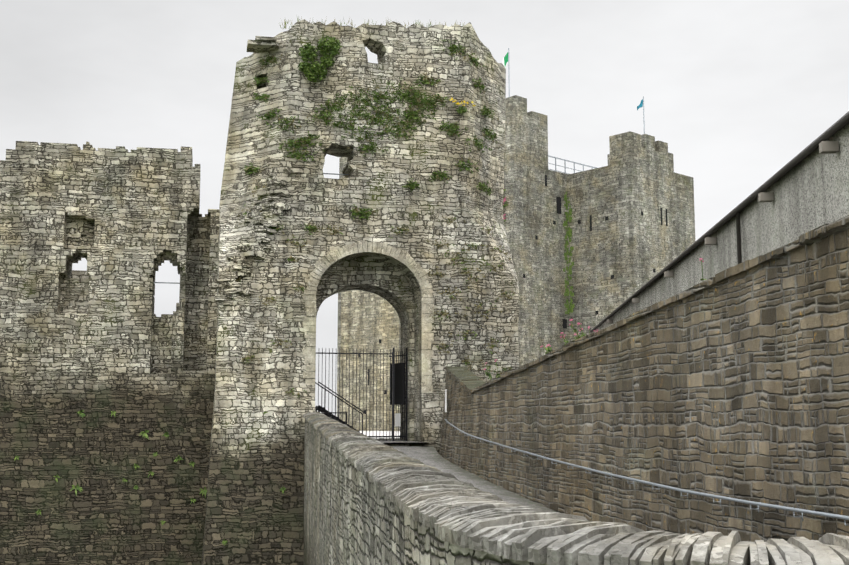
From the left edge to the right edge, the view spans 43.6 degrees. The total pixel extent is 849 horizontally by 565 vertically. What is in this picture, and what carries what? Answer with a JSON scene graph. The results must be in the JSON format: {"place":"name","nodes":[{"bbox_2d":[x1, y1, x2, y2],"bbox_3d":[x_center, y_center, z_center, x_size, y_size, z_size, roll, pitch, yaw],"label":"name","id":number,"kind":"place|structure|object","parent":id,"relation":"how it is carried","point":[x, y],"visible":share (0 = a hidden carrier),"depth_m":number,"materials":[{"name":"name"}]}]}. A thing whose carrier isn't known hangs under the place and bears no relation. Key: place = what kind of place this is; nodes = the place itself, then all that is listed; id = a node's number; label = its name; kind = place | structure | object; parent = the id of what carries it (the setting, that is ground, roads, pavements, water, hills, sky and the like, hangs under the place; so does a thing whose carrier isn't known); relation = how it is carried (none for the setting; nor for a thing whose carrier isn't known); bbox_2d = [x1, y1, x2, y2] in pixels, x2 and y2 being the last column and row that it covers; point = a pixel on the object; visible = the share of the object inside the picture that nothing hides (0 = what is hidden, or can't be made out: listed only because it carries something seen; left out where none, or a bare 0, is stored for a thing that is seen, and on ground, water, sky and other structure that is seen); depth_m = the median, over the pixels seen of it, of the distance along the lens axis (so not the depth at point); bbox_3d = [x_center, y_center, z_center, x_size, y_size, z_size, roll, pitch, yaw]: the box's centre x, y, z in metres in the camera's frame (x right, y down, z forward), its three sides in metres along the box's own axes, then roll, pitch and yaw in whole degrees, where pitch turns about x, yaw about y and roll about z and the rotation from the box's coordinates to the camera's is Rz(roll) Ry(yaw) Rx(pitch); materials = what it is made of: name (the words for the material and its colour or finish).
{"place":"outdoors","nodes":[
{"label":"outdoors","id":0,"kind":"place"},
{"bbox_2d":[0,141,219,564],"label":"curtain wall","id":1,"kind":"structure","parent":0,"point":[100,344],"depth_m":35.92,"materials":[{"name":"stone"}]},
{"bbox_2d":[360,431,399,438],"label":"ground","id":2,"kind":"structure","parent":0,"point":[373,433],"depth_m":60.36,"materials":[{"name":"white"}]},
{"bbox_2d":[72,270,88,278],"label":"ruin inner wall","id":3,"kind":"structure","parent":2,"relation":"on","point":[79,274],"depth_m":42.00,"materials":[{"name":"stone"}]},
{"bbox_2d":[201,19,518,564],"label":"gate tower","id":4,"kind":"structure","parent":2,"relation":"on","point":[254,515],"depth_m":35.68,"materials":[{"name":"grey stone"}]},
{"bbox_2d":[154,173,348,283],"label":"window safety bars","id":5,"kind":"object","parent":4,"relation":"attached to","point":[179,283],"depth_m":37.55,"materials":[{"name":"silver metal"}]},
{"bbox_2d":[210,36,299,304],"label":"protruding stones","id":6,"kind":"object","parent":4,"relation":"attached to","point":[260,44],"visible":0.81,"depth_m":34.57,"materials":[{"name":"grey stone"}]},
{"bbox_2d":[315,382,365,433],"bbox_3d":[-3.022,4.756,39.379,1.886,2.173,2.220,2,-8,-12],"label":"steel stair","id":7,"kind":"object","parent":4,"relation":"on","point":[325,412],"visible":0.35,"depth_m":39.46,"materials":[{"name":"black metal"}]},
{"bbox_2d":[303,240,433,437],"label":"stone arch","id":8,"kind":"structure","parent":4,"relation":"attached to","point":[426,334],"depth_m":35.19,"materials":[{"name":"beige stone"}]},
{"bbox_2d":[234,17,514,397],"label":"tower wall plants","id":9,"kind":"object","parent":4,"relation":"on","point":[328,45],"visible":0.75,"depth_m":35.85,"materials":[{"name":"green plant"}]},
{"bbox_2d":[377,440,415,442],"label":"gate passage floor","id":10,"kind":"structure","parent":2,"relation":"on","point":[388,441],"depth_m":35.76,"materials":[{"name":"grey stone"}]},
{"bbox_2d":[315,348,407,440],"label":"metal gate","id":11,"kind":"structure","parent":10,"relation":"on","point":[393,356],"depth_m":36.46,"materials":[{"name":"black metal"}]},
{"bbox_2d":[390,363,404,404],"bbox_3d":[-0.954,3.548,37.122,0.018,1.450,0.820,6,-10,-39],"label":"sign board","id":12,"kind":"object","parent":11,"relation":"attached to","point":[399,393],"visible":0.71,"depth_m":37.03,"materials":[{"name":"black metal"}]},
{"bbox_2d":[395,413,400,426],"bbox_3d":[-0.933,4.781,36.913,0.009,0.450,0.320,6,-10,-39],"label":"gate notice","id":13,"kind":"object","parent":11,"relation":"attached to","point":[397,419],"visible":1,"depth_m":36.89,"materials":[{"name":"white"}]},
{"bbox_2d":[337,95,694,430],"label":"keep tower","id":14,"kind":"structure","parent":2,"relation":"on","point":[628,246],"depth_m":78.66,"materials":[{"name":"grey stone"}]},
{"bbox_2d":[340,177,398,430],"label":"castle keep wall","id":15,"kind":"structure","parent":14,"relation":"attached to","point":[369,320],"depth_m":78.32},
{"bbox_2d":[358,175,667,413],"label":"wall openings","id":16,"kind":"object","parent":14,"relation":"in","point":[558,207],"visible":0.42,"depth_m":79.58,"materials":[{"name":"black"}]},
{"bbox_2d":[563,192,574,313],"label":"ivy plant","id":17,"kind":"object","parent":14,"relation":"attached to","point":[569,235],"visible":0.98,"depth_m":80.58,"materials":[{"name":"green plant"}]},
{"bbox_2d":[548,155,596,173],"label":"rooftop railing","id":18,"kind":"object","parent":14,"relation":"on","point":[574,169],"visible":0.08,"depth_m":81.95,"materials":[{"name":"grey metal"}]},
{"bbox_2d":[508,48,644,133],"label":"flagpoles","id":19,"kind":"object","parent":14,"relation":"on","point":[509,88],"visible":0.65,"depth_m":79.06,"materials":[{"name":"white metal"}]},
{"bbox_2d":[504,52,507,65],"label":"flag","id":20,"kind":"object","parent":19,"relation":"attached to","point":[506,59],"visible":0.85,"depth_m":79.13,"materials":[{"name":"green fabric"}]},
{"bbox_2d":[637,99,642,110],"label":"flag","id":21,"kind":"object","parent":19,"relation":"attached to","point":[640,105],"visible":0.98,"depth_m":80.63,"materials":[{"name":"teal fabric"}]},
{"bbox_2d":[0,0,848,416],"label":"sky","id":22,"kind":"structure","parent":0,"point":[735,90],"materials":[{"name":"white"}]},
{"bbox_2d":[450,97,474,105],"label":"yellow flowers","id":23,"kind":"object","parent":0,"point":[457,103],"visible":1,"depth_m":36.47,"materials":[{"name":"yellow plant"}]},
{"bbox_2d":[384,443,557,512],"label":"walkway","id":24,"kind":"structure","parent":0,"point":[429,456],"depth_m":27.77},
{"bbox_2d":[439,226,848,541],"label":"boundary wall","id":25,"kind":"structure","parent":24,"relation":"on","point":[737,386],"depth_m":14.60,"materials":[{"name":"stone"}]},
{"bbox_2d":[445,389,446,411],"bbox_3d":[0.662,3.688,33.080,0.022,0.700,0.560,0,-7,-2],"label":"sign","id":26,"kind":"object","parent":25,"relation":"attached to","point":[445,400],"visible":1,"depth_m":32.92,"materials":[{"name":"white"}]},
{"bbox_2d":[483,258,706,379],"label":"flowers","id":27,"kind":"object","parent":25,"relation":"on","point":[578,323],"visible":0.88,"depth_m":20.29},
{"bbox_2d":[444,419,848,525],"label":"handrail","id":28,"kind":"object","parent":25,"relation":"on","point":[802,511],"depth_m":14.60,"materials":[{"name":"silver metal"}]},
{"bbox_2d":[446,215,848,392],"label":"wall coping","id":29,"kind":"object","parent":25,"relation":"on","point":[468,379],"visible":0.46,"depth_m":15.66,"materials":[{"name":"grey stone"}]},
{"bbox_2d":[595,122,848,331],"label":"building wall","id":30,"kind":"structure","parent":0,"point":[810,191],"depth_m":17.82,"materials":[{"name":"grey concrete"}]},
{"bbox_2d":[590,111,848,332],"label":"gutter downpipe","id":31,"kind":"object","parent":30,"relation":"attached to","point":[835,127],"visible":0.6,"depth_m":19.77,"materials":[{"name":"black metal"}]},
{"bbox_2d":[606,141,838,322],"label":"roof brackets","id":32,"kind":"object","parent":30,"relation":"attached to","point":[828,147],"visible":1,"depth_m":17.91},
{"label":"ground","id":33,"kind":"structure","parent":0,"visible":0},
{"bbox_2d":[303,419,603,564],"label":"parapet wall","id":34,"kind":"structure","parent":33,"relation":"on","point":[353,515],"depth_m":11.61,"materials":[{"name":"grey stone"}]},
{"bbox_2d":[303,411,848,564],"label":"wall coping","id":35,"kind":"object","parent":34,"relation":"on","point":[451,509],"visible":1,"depth_m":5.06,"materials":[{"name":"grey stone"}]},
{"bbox_3d":[-22.375,5.015,33.109,13.600,16.000,4.100,2,-8,-12],"label":"curtain wall","id":36,"kind":"object","parent":33,"relation":"on","visible":0},
{"bbox_2d":[14,410,285,544],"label":"wall plants","id":37,"kind":"object","parent":36,"relation":"attached to","point":[204,491],"visible":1,"depth_m":35.10,"materials":[{"name":"green plant"}]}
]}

